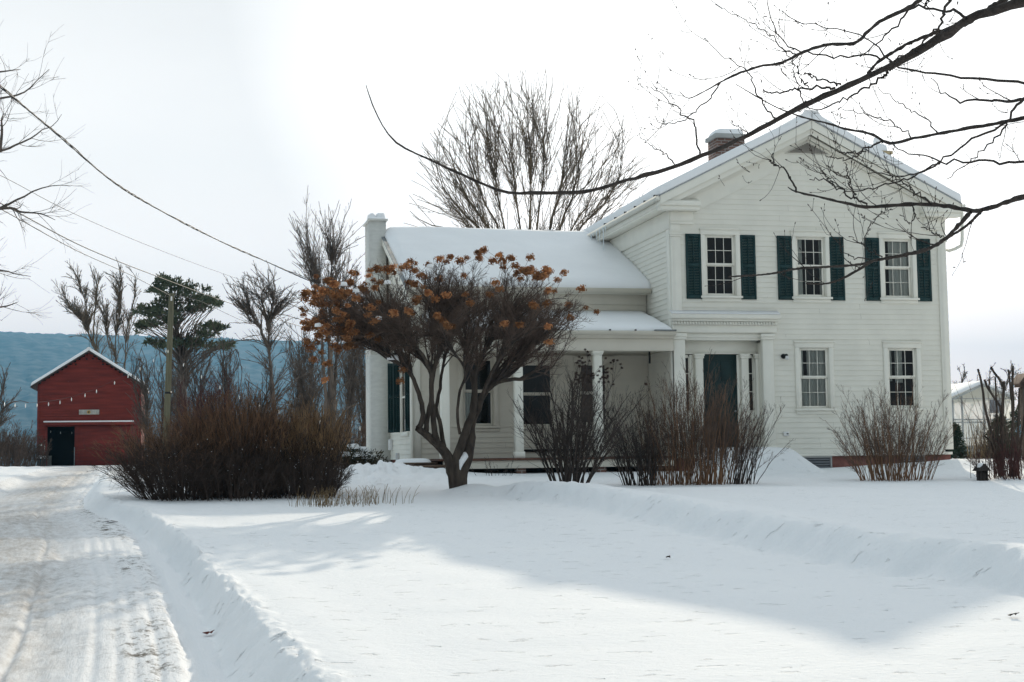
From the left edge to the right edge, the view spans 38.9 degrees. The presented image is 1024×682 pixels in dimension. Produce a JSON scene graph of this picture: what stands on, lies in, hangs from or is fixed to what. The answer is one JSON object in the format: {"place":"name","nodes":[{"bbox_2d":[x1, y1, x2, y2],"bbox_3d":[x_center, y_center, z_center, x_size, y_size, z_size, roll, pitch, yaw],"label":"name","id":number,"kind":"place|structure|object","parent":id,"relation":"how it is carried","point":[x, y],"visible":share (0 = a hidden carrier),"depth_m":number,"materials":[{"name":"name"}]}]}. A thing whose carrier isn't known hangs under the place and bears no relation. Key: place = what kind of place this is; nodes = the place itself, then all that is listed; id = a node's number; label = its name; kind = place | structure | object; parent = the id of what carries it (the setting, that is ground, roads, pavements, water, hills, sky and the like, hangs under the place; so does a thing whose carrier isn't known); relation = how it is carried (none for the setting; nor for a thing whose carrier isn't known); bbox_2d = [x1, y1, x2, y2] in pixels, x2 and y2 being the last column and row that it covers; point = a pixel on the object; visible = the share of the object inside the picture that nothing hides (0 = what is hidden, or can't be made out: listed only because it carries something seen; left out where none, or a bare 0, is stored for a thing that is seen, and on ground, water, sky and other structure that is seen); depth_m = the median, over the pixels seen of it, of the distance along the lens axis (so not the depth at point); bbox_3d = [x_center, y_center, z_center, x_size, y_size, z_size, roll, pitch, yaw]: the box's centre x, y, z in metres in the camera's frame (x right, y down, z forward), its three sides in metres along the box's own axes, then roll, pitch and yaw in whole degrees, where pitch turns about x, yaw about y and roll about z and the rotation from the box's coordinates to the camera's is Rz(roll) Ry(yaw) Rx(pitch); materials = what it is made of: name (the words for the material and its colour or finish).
{"place":"outdoors","nodes":[
{"label":"outdoors","id":0,"kind":"place"},
{"bbox_2d":[37,457,45,465],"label":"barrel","id":1,"kind":"object","parent":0,"point":[38,463],"visible":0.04,"depth_m":84.88,"materials":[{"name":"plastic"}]},
{"bbox_2d":[0,465,227,681],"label":"driveway","id":2,"kind":"structure","parent":0,"point":[86,595],"depth_m":13.07,"materials":[{"name":"white snow"}]},
{"bbox_2d":[0,331,1021,464],"bbox_3d":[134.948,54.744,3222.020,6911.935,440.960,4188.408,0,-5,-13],"label":"hills","id":3,"kind":"structure","parent":0,"point":[31,357],"depth_m":3498.92,"materials":[{"name":"blue"}]},
{"bbox_2d":[0,447,1023,681],"bbox_3d":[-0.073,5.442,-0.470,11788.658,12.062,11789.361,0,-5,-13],"label":"snowy ground","id":4,"kind":"structure","parent":0,"point":[791,565],"depth_m":12.36,"materials":[{"name":"white snow"}]},
{"bbox_2d":[0,362,28,425],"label":"bare tree","id":5,"kind":"object","parent":4,"relation":"on","point":[2,411],"visible":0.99,"depth_m":68.37,"materials":[{"name":"brown plant"}]},
{"bbox_2d":[0,419,36,466],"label":"brush","id":6,"kind":"object","parent":4,"relation":"on","point":[4,442],"visible":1,"depth_m":75.76,"materials":[{"name":"brown plant"}]},
{"bbox_2d":[0,429,40,466],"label":"brush","id":7,"kind":"object","parent":4,"relation":"on","point":[29,454],"visible":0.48,"depth_m":81.51,"materials":[{"name":"brown plant"}]},
{"bbox_2d":[5,431,51,466],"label":"brush","id":8,"kind":"object","parent":4,"relation":"on","point":[38,455],"visible":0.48,"depth_m":82.77,"materials":[{"name":"brown plant"}]},
{"bbox_2d":[0,21,90,320],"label":"bare tree","id":9,"kind":"object","parent":4,"relation":"on","point":[3,207],"visible":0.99,"depth_m":23.05,"materials":[{"name":"brown plant"}]},
{"bbox_2d":[47,456,51,465],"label":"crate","id":10,"kind":"object","parent":4,"relation":"on","point":[49,461],"visible":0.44,"depth_m":85.98,"materials":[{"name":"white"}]},
{"bbox_2d":[51,258,114,355],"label":"bare tree","id":11,"kind":"object","parent":4,"relation":"on","point":[85,318],"visible":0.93,"depth_m":108.04,"materials":[{"name":"brown plant"}]},
{"bbox_2d":[30,347,148,465],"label":"barn","id":12,"kind":"structure","parent":4,"relation":"on","point":[89,418],"depth_m":86.55,"materials":[{"name":"red wood"}]},
{"bbox_2d":[74,426,134,465],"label":"sliding door","id":13,"kind":"structure","parent":12,"relation":"in","point":[86,435],"depth_m":86.33,"materials":[{"name":"red wood"}]},
{"bbox_2d":[82,259,140,369],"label":"bare tree","id":14,"kind":"object","parent":4,"relation":"on","point":[118,290],"visible":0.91,"depth_m":110.57,"materials":[{"name":"brown plant"}]},
{"bbox_2d":[124,343,162,440],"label":"slim tree","id":15,"kind":"object","parent":4,"relation":"on","point":[145,399],"visible":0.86,"depth_m":75.44,"materials":[{"name":"brown plant"}]},
{"bbox_2d":[126,345,180,429],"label":"slim tree","id":16,"kind":"object","parent":4,"relation":"on","point":[173,383],"visible":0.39,"depth_m":79.79,"materials":[{"name":"brown plant"}]},
{"bbox_2d":[120,412,188,461],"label":"brush","id":17,"kind":"object","parent":4,"relation":"on","point":[146,435],"visible":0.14,"depth_m":67.47,"materials":[{"name":"brown plant"}]},
{"bbox_2d":[73,402,247,500],"bbox_3d":[-6.041,1.956,25.490,2.894,1.840,3.508,-1,-5,3],"label":"hedge shrub","id":18,"kind":"object","parent":4,"relation":"on","point":[147,470],"visible":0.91,"depth_m":24.79,"materials":[{"name":"brown plant"}]},
{"bbox_2d":[163,293,173,454],"bbox_3d":[-13.877,1.728,58.422,0.493,7.374,0.316,0,-5,-13],"label":"utility pole","id":19,"kind":"object","parent":4,"relation":"on","point":[167,396],"visible":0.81,"depth_m":58.42,"materials":[{"name":"brown wood"}]},
{"bbox_2d":[4,349,164,407],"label":"string lights","id":20,"kind":"object","parent":19,"relation":"attached to","point":[78,394],"visible":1,"depth_m":52.82},
{"bbox_2d":[2,210,170,295],"bbox_3d":[-12.259,-2.462,41.588,0.346,1.562,34.062,0,-5,-6],"label":"utility wire","id":21,"kind":"object","parent":19,"relation":"attached to","point":[80,252],"visible":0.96,"depth_m":41.23,"materials":[{"name":"black metal"}]},
{"bbox_2d":[0,175,296,298],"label":"utility wire","id":22,"kind":"object","parent":19,"relation":"attached to","point":[119,233],"visible":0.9,"depth_m":40.94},
{"bbox_2d":[0,203,301,326],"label":"utility wire","id":23,"kind":"object","parent":19,"relation":"attached to","point":[119,261],"visible":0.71,"depth_m":38.90,"materials":[{"name":"black metal"}]},
{"bbox_2d":[174,295,292,341],"bbox_3d":[-12.156,-0.850,66.189,0.319,0.910,15.355,-2,-5,11],"label":"utility wire","id":24,"kind":"object","parent":19,"relation":"attached to","point":[220,310],"visible":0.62,"depth_m":62.75,"materials":[{"name":"black metal"}]},
{"bbox_2d":[130,271,235,450],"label":"pine tree","id":25,"kind":"object","parent":4,"relation":"on","point":[157,312],"visible":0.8,"depth_m":71.97,"materials":[{"name":"green plant"}]},
{"bbox_2d":[171,341,204,434],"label":"slim tree","id":26,"kind":"object","parent":4,"relation":"on","point":[180,390],"visible":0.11,"depth_m":82.70,"materials":[{"name":"brown plant"}]},
{"bbox_2d":[150,368,252,446],"bbox_3d":[-12.879,3.171,60.555,3.473,4.280,3.812,-2,-5,18],"label":"red shrub","id":27,"kind":"object","parent":4,"relation":"on","point":[206,398],"visible":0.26,"depth_m":60.46,"materials":[{"name":"brown plant"}]},
{"bbox_2d":[178,332,234,426],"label":"slim tree","id":28,"kind":"object","parent":4,"relation":"on","point":[197,365],"visible":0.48,"depth_m":70.42,"materials":[{"name":"brown plant"}]},
{"bbox_2d":[204,324,242,410],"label":"slim tree","id":29,"kind":"object","parent":4,"relation":"on","point":[222,369],"visible":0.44,"depth_m":68.82,"materials":[{"name":"brown plant"}]},
{"bbox_2d":[162,442,291,500],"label":"hedge shrub","id":30,"kind":"object","parent":4,"relation":"on","point":[253,483],"visible":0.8,"depth_m":24.80,"materials":[{"name":"brown plant"}]},
{"bbox_2d":[163,375,312,498],"bbox_3d":[-4.890,1.744,26.075,2.775,2.290,2.581,0,-5,-13],"label":"hedge shrub","id":31,"kind":"object","parent":4,"relation":"on","point":[239,429],"visible":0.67,"depth_m":25.61,"materials":[{"name":"brown plant"}]},
{"bbox_2d":[203,260,324,447],"bbox_3d":[-9.141,0.879,55.547,4.630,8.127,2.860,2,-6,-33],"label":"bare tree","id":32,"kind":"object","parent":4,"relation":"on","point":[269,315],"visible":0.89,"depth_m":55.42,"materials":[{"name":"brown plant"}]},
{"bbox_2d":[239,357,288,419],"bbox_3d":[-10.799,3.118,63.235,2.244,4.902,1.651,0,-5,-13],"label":"slim tree","id":33,"kind":"object","parent":4,"relation":"on","point":[266,386],"visible":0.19,"depth_m":63.21,"materials":[{"name":"brown plant"}]},
{"bbox_2d":[261,304,321,430],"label":"slim tree","id":34,"kind":"object","parent":4,"relation":"on","point":[298,360],"visible":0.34,"depth_m":65.55,"materials":[{"name":"brown plant"}]},
{"bbox_2d":[263,318,334,415],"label":"slim tree","id":35,"kind":"object","parent":4,"relation":"on","point":[309,364],"visible":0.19,"depth_m":69.57,"materials":[{"name":"brown plant"}]},
{"bbox_2d":[252,402,345,442],"bbox_3d":[-9.050,3.926,61.300,4.534,2.813,2.405,0,-5,-13],"label":"brush","id":36,"kind":"object","parent":4,"relation":"on","point":[305,414],"visible":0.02,"depth_m":61.01,"materials":[{"name":"brown plant"}]},
{"bbox_2d":[279,347,326,424],"bbox_3d":[-8.830,2.792,61.566,2.383,5.259,1.612,2,-6,-33],"label":"slim tree","id":37,"kind":"object","parent":4,"relation":"on","point":[304,379],"visible":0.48,"depth_m":61.59,"materials":[{"name":"brown plant"}]},
{"bbox_2d":[253,444,357,498],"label":"hedge shrub","id":38,"kind":"object","parent":4,"relation":"on","point":[310,486],"visible":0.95,"depth_m":25.08,"materials":[{"name":"brown plant"}]},
{"bbox_2d":[251,393,361,495],"bbox_3d":[-3.876,1.903,26.783,2.176,2.033,2.792,0,-5,-13],"label":"hedge shrub","id":39,"kind":"object","parent":4,"relation":"on","point":[316,436],"visible":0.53,"depth_m":26.17,"materials":[{"name":"brown plant"}]},
{"bbox_2d":[278,189,364,445],"bbox_3d":[-6.338,-0.480,52.232,4.039,10.266,3.007,3,-6,-41],"label":"bare tree","id":40,"kind":"object","parent":4,"relation":"on","point":[329,388],"visible":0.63,"depth_m":51.94,"materials":[{"name":"brown plant"}]},
{"bbox_2d":[312,404,365,461],"bbox_3d":[-6.320,3.571,55.787,3.552,2.579,2.499,0,-5,-13],"label":"brush","id":41,"kind":"object","parent":4,"relation":"on","point":[360,442],"visible":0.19,"depth_m":55.61,"materials":[{"name":"brown plant"}]},
{"bbox_2d":[324,274,365,442],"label":"slim tree","id":42,"kind":"object","parent":4,"relation":"on","point":[342,383],"visible":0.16,"depth_m":65.92,"materials":[{"name":"brown plant"}]},
{"bbox_2d":[337,348,365,432],"bbox_3d":[-6.527,2.249,60.138,1.718,6.025,1.977,-3,-5,26],"label":"slim tree","id":43,"kind":"object","parent":4,"relation":"on","point":[350,398],"visible":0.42,"depth_m":60.05,"materials":[{"name":"brown plant"}]},
{"bbox_2d":[287,484,419,507],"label":"dry stalks","id":44,"kind":"object","parent":4,"relation":"on","point":[330,500],"visible":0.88,"depth_m":23.01,"materials":[{"name":"plant"}]},
{"bbox_2d":[345,345,365,446],"bbox_3d":[-5.667,1.384,58.095,2.114,7.409,1.814,-3,-5,22],"label":"slim tree","id":45,"kind":"object","parent":4,"relation":"on","point":[362,404],"visible":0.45,"depth_m":58.03,"materials":[{"name":"brown plant"}]},
{"bbox_2d":[339,443,391,468],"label":"juniper","id":46,"kind":"object","parent":4,"relation":"on","point":[359,455],"visible":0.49,"depth_m":36.11,"materials":[{"name":"green plant"}]},
{"bbox_2d":[298,246,599,488],"bbox_3d":[-1.128,0.534,26.202,5.727,4.664,4.713,0,-5,-13],"label":"hydrangea tree","id":47,"kind":"object","parent":4,"relation":"on","point":[450,315],"visible":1,"depth_m":25.79,"materials":[{"name":"brown plant"}]},
{"bbox_2d":[472,457,515,475],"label":"shrub","id":48,"kind":"object","parent":4,"relation":"on","point":[494,468],"visible":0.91,"depth_m":33.27,"materials":[{"name":"brown plant"}]},
{"bbox_2d":[405,68,651,230],"bbox_3d":[1.342,-3.743,64.477,12.716,18.126,6.238,0,-5,-13],"label":"willow","id":49,"kind":"object","parent":4,"relation":"on","point":[529,150],"visible":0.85,"depth_m":64.10,"materials":[{"name":"brown plant"}]},
{"bbox_2d":[506,348,649,482],"bbox_3d":[1.200,1.508,26.899,2.574,2.712,2.733,0,-5,-13],"label":"vase shrub","id":50,"kind":"object","parent":4,"relation":"on","point":[571,462],"visible":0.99,"depth_m":26.62,"materials":[{"name":"brown plant"}]},
{"bbox_2d":[593,385,668,485],"bbox_3d":[2.291,1.854,28.693,1.662,2.181,1.311,-2,-5,11],"label":"bare shrub","id":51,"kind":"object","parent":4,"relation":"on","point":[638,456],"visible":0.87,"depth_m":28.49,"materials":[{"name":"brown plant"}]},
{"bbox_2d":[363,110,965,473],"bbox_3d":[3.197,-0.714,41.743,14.813,10.429,13.100,0,-5,-13],"label":"farmhouse","id":52,"kind":"object","parent":4,"relation":"on","point":[648,269],"visible":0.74,"depth_m":36.94,"materials":[{"name":"white paint"}]},
{"bbox_2d":[0,84,364,299],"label":"service cable","id":53,"kind":"object","parent":52,"relation":"attached to","point":[51,129],"visible":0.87,"depth_m":22.53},
{"bbox_2d":[174,354,360,429],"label":"string lights","id":54,"kind":"object","parent":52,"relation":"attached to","point":[239,394],"visible":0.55,"depth_m":52.55},
{"bbox_2d":[400,357,408,436],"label":"window","id":55,"kind":"structure","parent":52,"relation":"in","point":[402,434],"depth_m":37.98,"materials":[{"name":"paint"}]},
{"bbox_2d":[458,355,500,431],"bbox_3d":[-0.857,1.282,36.768,1.100,2.035,0.222,0,-5,-13],"label":"window","id":56,"kind":"structure","parent":52,"relation":"in","point":[494,426],"depth_m":36.73,"materials":[{"name":"paint"}]},
{"bbox_2d":[523,356,558,431],"bbox_3d":[0.638,1.363,37.093,1.160,1.945,0.205,0,-5,-13],"label":"window","id":57,"kind":"structure","parent":52,"relation":"in","point":[552,371],"depth_m":37.14,"materials":[{"name":"paint"}]},
{"bbox_2d":[573,356,613,429],"bbox_3d":[2.099,1.350,37.435,1.080,1.905,0.222,0,-5,-13],"label":"window","id":58,"kind":"structure","parent":52,"relation":"in","point":[609,358],"depth_m":37.49,"materials":[{"name":"paint"}]},
{"bbox_2d":[699,228,742,301],"bbox_3d":[5.219,-1.904,36.354,1.100,1.845,0.205,0,-5,-13],"label":"window","id":59,"kind":"structure","parent":52,"relation":"in","point":[733,233],"depth_m":36.35,"materials":[{"name":"paint"}]},
{"bbox_2d":[703,354,738,445],"bbox_3d":[5.223,1.550,36.409,0.940,2.430,0.110,0,-5,-13],"label":"door","id":60,"kind":"structure","parent":52,"relation":"in","point":[728,369],"depth_m":36.46,"materials":[{"name":"green metal"}]},
{"bbox_2d":[789,230,832,302],"bbox_3d":[7.587,-1.893,36.900,1.100,1.845,0.222,0,-5,-13],"label":"window","id":61,"kind":"structure","parent":52,"relation":"in","point":[798,235],"depth_m":36.91,"materials":[{"name":"paint"}]},
{"bbox_2d":[793,341,836,413],"bbox_3d":[7.637,0.927,36.672,1.100,1.845,0.222,0,-5,-13],"label":"window","id":62,"kind":"structure","parent":52,"relation":"in","point":[819,398],"depth_m":36.72,"materials":[{"name":"paint"}]},
{"bbox_2d":[877,232,919,303],"bbox_3d":[9.947,-1.883,37.436,1.100,1.845,0.222,0,-5,-13],"label":"window","id":63,"kind":"structure","parent":52,"relation":"in","point":[903,285],"depth_m":37.48,"materials":[{"name":"paint"}]},
{"bbox_2d":[882,341,924,413],"bbox_3d":[10.006,0.937,37.210,1.100,1.845,0.222,0,-5,-13],"label":"window","id":64,"kind":"structure","parent":52,"relation":"in","point":[888,346],"depth_m":37.23,"materials":[{"name":"paint"}]},
{"bbox_2d":[611,347,765,485],"bbox_3d":[3.610,1.541,29.042,2.882,2.833,2.151,2,-6,-34],"label":"bare shrub","id":65,"kind":"object","parent":4,"relation":"on","point":[708,447],"visible":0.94,"depth_m":28.79,"materials":[{"name":"brown plant"}]},
{"bbox_2d":[366,0,1023,300],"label":"maple tree","id":66,"kind":"object","parent":4,"relation":"on","point":[990,10],"visible":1,"depth_m":7.32,"materials":[{"name":"brown plant"}]},
{"bbox_2d":[720,397,795,484],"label":"bare shrub","id":67,"kind":"object","parent":4,"relation":"on","point":[753,460],"visible":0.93,"depth_m":28.92,"materials":[{"name":"brown plant"}]},
{"bbox_2d":[823,379,957,480],"bbox_3d":[8.014,1.845,30.438,3.002,2.340,2.028,0,-5,-13],"label":"bare shrub","id":68,"kind":"object","parent":4,"relation":"on","point":[888,442],"visible":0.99,"depth_m":30.33,"materials":[{"name":"brown plant"}]},
{"bbox_2d":[949,422,972,458],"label":"evergreen shrub","id":69,"kind":"object","parent":4,"relation":"on","point":[958,441],"visible":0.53,"depth_m":52.58,"materials":[{"name":"green plant"}]},
{"bbox_2d":[953,364,993,383],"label":"bare tree","id":70,"kind":"object","parent":4,"relation":"on","point":[964,376],"visible":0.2,"depth_m":121.48,"materials":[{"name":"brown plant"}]},
{"bbox_2d":[964,416,994,458],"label":"tall grass","id":71,"kind":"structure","parent":4,"relation":"on","point":[979,443],"depth_m":47.92,"materials":[{"name":"plant"}]},
{"bbox_2d":[972,463,990,480],"bbox_3d":[9.707,2.776,29.961,0.260,0.516,0.300,0,-5,-13],"label":"garden lantern","id":72,"kind":"object","parent":4,"relation":"on","point":[981,469],"visible":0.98,"depth_m":29.89,"materials":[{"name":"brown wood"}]},
{"bbox_2d":[951,381,1015,457],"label":"greenhouse","id":73,"kind":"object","parent":4,"relation":"on","point":[963,390],"visible":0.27,"depth_m":68.50,"materials":[{"name":"white"}]},
{"bbox_2d":[952,366,1023,477],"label":"pruned shrub","id":74,"kind":"object","parent":4,"relation":"on","point":[1001,432],"visible":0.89,"depth_m":31.10,"materials":[{"name":"brown plant"}]},
{"bbox_2d":[960,433,1023,479],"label":"shrub","id":75,"kind":"object","parent":4,"relation":"on","point":[1011,463],"visible":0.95,"depth_m":30.41,"materials":[{"name":"brown plant"}]},
{"bbox_2d":[982,414,1021,458],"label":"evergreen shrub","id":76,"kind":"object","parent":4,"relation":"on","point":[993,422],"visible":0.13,"depth_m":48.62,"materials":[{"name":"green plant"}]},
{"bbox_2d":[987,360,1020,408],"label":"bare tree","id":77,"kind":"object","parent":4,"relation":"on","point":[1007,378],"visible":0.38,"depth_m":133.43,"materials":[{"name":"brown plant"}]},
{"bbox_2d":[1005,406,1021,455],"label":"evergreen shrub","id":78,"kind":"object","parent":4,"relation":"on","point":[1016,412],"visible":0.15,"depth_m":50.03,"materials":[{"name":"green plant"}]},
{"bbox_2d":[1014,373,1023,455],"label":"birdhouse","id":79,"kind":"object","parent":4,"relation":"on","point":[1020,377],"visible":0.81,"depth_m":44.52,"materials":[{"name":"green wood"}]},
{"bbox_2d":[0,0,1023,409],"label":"sky","id":80,"kind":"structure","parent":0,"point":[221,116],"materials":[{"name":"white"}]}
]}

